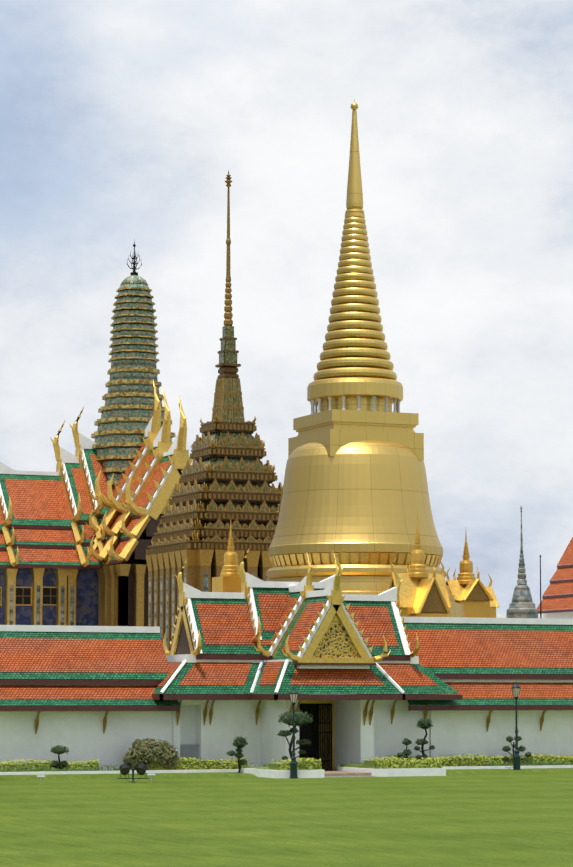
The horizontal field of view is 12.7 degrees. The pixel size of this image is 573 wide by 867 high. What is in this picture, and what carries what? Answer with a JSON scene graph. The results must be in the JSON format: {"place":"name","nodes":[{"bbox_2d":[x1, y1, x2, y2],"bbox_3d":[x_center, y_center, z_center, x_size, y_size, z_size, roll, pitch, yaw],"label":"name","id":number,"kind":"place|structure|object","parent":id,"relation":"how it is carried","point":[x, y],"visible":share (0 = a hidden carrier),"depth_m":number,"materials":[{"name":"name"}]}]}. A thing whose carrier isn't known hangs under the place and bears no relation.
{"place":"outdoors","nodes":[
{"label":"outdoors","id":0,"kind":"place"},
{"bbox_2d":[0,773,572,866],"bbox_3d":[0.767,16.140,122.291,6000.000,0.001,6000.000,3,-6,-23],"label":"lawn","id":1,"kind":"structure","parent":0,"point":[490,820],"depth_m":73.63,"materials":[{"name":"green plant"}]},
{"bbox_2d":[0,625,179,769],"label":"gallery","id":2,"kind":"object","parent":1,"relation":"on","point":[83,693],"visible":0.85,"depth_m":118.86,"materials":[{"name":"tile"}]},
{"bbox_2d":[117,764,148,782],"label":"flood lights","id":3,"kind":"object","parent":1,"relation":"on","point":[140,770],"visible":1,"depth_m":108.29,"materials":[{"name":"black metal"}]},
{"bbox_2d":[147,773,155,782],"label":"sign","id":4,"kind":"object","parent":1,"relation":"on","point":[151,774],"visible":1,"depth_m":108.32,"materials":[{"name":"white metal"}]},
{"bbox_2d":[226,735,247,772],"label":"topiary","id":5,"kind":"object","parent":1,"relation":"on","point":[240,742],"visible":1,"depth_m":117.44,"materials":[{"name":"green plant"}]},
{"bbox_2d":[0,765,572,779],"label":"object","id":6,"kind":"structure","parent":1,"relation":"on","point":[66,775],"depth_m":116.47,"materials":[{"name":"green plant"}]},
{"bbox_2d":[0,758,99,770],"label":"hedge","id":7,"kind":"object","parent":6,"relation":"on","point":[71,765],"visible":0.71,"depth_m":116.15,"materials":[{"name":"green plant"}]},
{"bbox_2d":[0,765,119,771],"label":"groundcover","id":8,"kind":"object","parent":6,"relation":"on","point":[35,769],"visible":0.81,"depth_m":115.69,"materials":[{"name":"green plant"}]},
{"bbox_2d":[51,745,68,769],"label":"topiary","id":9,"kind":"object","parent":6,"relation":"on","point":[58,749],"visible":0.98,"depth_m":115.93,"materials":[{"name":"green plant"}]},
{"bbox_2d":[123,738,179,769],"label":"flowering shrub","id":10,"kind":"object","parent":6,"relation":"on","point":[147,752],"visible":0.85,"depth_m":117.81,"materials":[{"name":"green plant"}]},
{"bbox_2d":[135,757,248,769],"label":"hedge","id":11,"kind":"object","parent":6,"relation":"on","point":[190,764],"visible":0.62,"depth_m":118.84,"materials":[{"name":"green plant"}]},
{"bbox_2d":[397,738,413,760],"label":"topiary","id":12,"kind":"object","parent":6,"relation":"on","point":[406,742],"visible":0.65,"depth_m":123.04,"materials":[{"name":"green plant"}]},
{"bbox_2d":[414,718,434,759],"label":"topiary","id":13,"kind":"object","parent":6,"relation":"on","point":[423,723],"visible":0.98,"depth_m":123.43,"materials":[{"name":"green plant"}]},
{"bbox_2d":[386,753,572,766],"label":"hedge","id":14,"kind":"object","parent":6,"relation":"on","point":[449,761],"visible":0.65,"depth_m":124.97,"materials":[{"name":"green plant"}]},
{"bbox_2d":[512,682,520,769],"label":"lamp post","id":15,"kind":"object","parent":6,"relation":"on","point":[516,687],"visible":0.98,"depth_m":122.28,"materials":[{"name":"metal"}]},
{"bbox_2d":[502,736,531,760],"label":"topiary","id":16,"kind":"object","parent":6,"relation":"on","point":[510,739],"visible":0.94,"depth_m":125.41,"materials":[{"name":"green plant"}]},
{"bbox_2d":[482,760,572,765],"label":"groundcover","id":17,"kind":"object","parent":6,"relation":"on","point":[539,763],"visible":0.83,"depth_m":125.40,"materials":[{"name":"green plant"}]},
{"bbox_2d":[289,688,298,777],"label":"lamp post","id":18,"kind":"object","parent":1,"relation":"on","point":[293,693],"visible":1,"depth_m":113.92,"materials":[{"name":"metal"}]},
{"bbox_2d":[139,549,462,770],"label":"gate pavilion","id":19,"kind":"structure","parent":1,"relation":"on","point":[249,657],"depth_m":121.35,"materials":[{"name":"white"}]},
{"bbox_2d":[241,767,445,777],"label":"gate planters","id":20,"kind":"object","parent":1,"relation":"on","point":[351,772],"visible":0.9,"depth_m":116.27,"materials":[{"name":"concrete"}]},
{"bbox_2d":[243,762,280,768],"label":"hedge","id":21,"kind":"object","parent":20,"relation":"on","point":[265,766],"visible":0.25,"depth_m":116.71,"materials":[{"name":"green plant"}]},
{"bbox_2d":[277,710,312,759],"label":"topiary","id":22,"kind":"object","parent":20,"relation":"on","point":[301,718],"visible":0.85,"depth_m":116.46,"materials":[{"name":"green plant"}]},
{"bbox_2d":[269,758,321,769],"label":"planter hedge","id":23,"kind":"object","parent":20,"relation":"on","point":[309,764],"visible":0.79,"depth_m":114.55,"materials":[{"name":"green plant"}]},
{"bbox_2d":[340,760,363,767],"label":"hedge","id":24,"kind":"object","parent":20,"relation":"on","point":[357,765],"visible":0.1,"depth_m":118.67,"materials":[{"name":"green plant"}]},
{"bbox_2d":[364,756,442,768],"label":"planter hedge","id":25,"kind":"object","parent":20,"relation":"on","point":[380,763],"visible":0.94,"depth_m":117.00,"materials":[{"name":"green plant"}]},
{"bbox_2d":[393,617,572,759],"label":"gallery","id":26,"kind":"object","parent":1,"relation":"on","point":[482,666],"visible":0.79,"depth_m":127.42,"materials":[{"name":"tile"}]},
{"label":"terrace platform","id":27,"kind":"structure","parent":1,"relation":"on","visible":0},
{"bbox_2d":[0,240,192,625],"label":"temple","id":28,"kind":"structure","parent":27,"relation":"on","point":[78,529],"depth_m":198.45,"materials":[{"name":"tile"}]},
{"bbox_2d":[145,170,282,650],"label":"temple spire building","id":29,"kind":"structure","parent":27,"relation":"on","point":[227,475],"depth_m":176.09,"materials":[{"name":"gold metal"}]},
{"bbox_2d":[212,520,241,591],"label":"small stupa","id":30,"kind":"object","parent":27,"relation":"on","point":[228,579],"depth_m":160.18,"materials":[{"name":"gold metal"}]},
{"bbox_2d":[266,98,464,616],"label":"stupa","id":31,"kind":"object","parent":27,"relation":"on","point":[355,496],"visible":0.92,"depth_m":150.82,"materials":[{"name":"gold metal"}]},
{"bbox_2d":[388,511,451,616],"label":"chedi porch","id":32,"kind":"object","parent":31,"relation":"attached to","point":[423,592],"visible":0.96,"depth_m":144.42,"materials":[{"name":"gold metal"}]},
{"bbox_2d":[446,534,498,617],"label":"chedi porch","id":33,"kind":"object","parent":31,"relation":"attached to","point":[473,594],"visible":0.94,"depth_m":155.03,"materials":[{"name":"gold metal"}]},
{"bbox_2d":[506,506,537,617],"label":"chedi","id":34,"kind":"structure","parent":27,"relation":"on","point":[521,604],"depth_m":172.76,"materials":[{"name":"grey stone"}]},
{"bbox_2d":[496,537,572,618],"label":"temple roof","id":35,"kind":"structure","parent":27,"relation":"on","point":[554,603],"depth_m":245.91,"materials":[{"name":"orange tile"}]},
{"bbox_2d":[0,0,572,613],"label":"sky","id":36,"kind":"structure","parent":0,"point":[122,122],"materials":[{"name":"white"}]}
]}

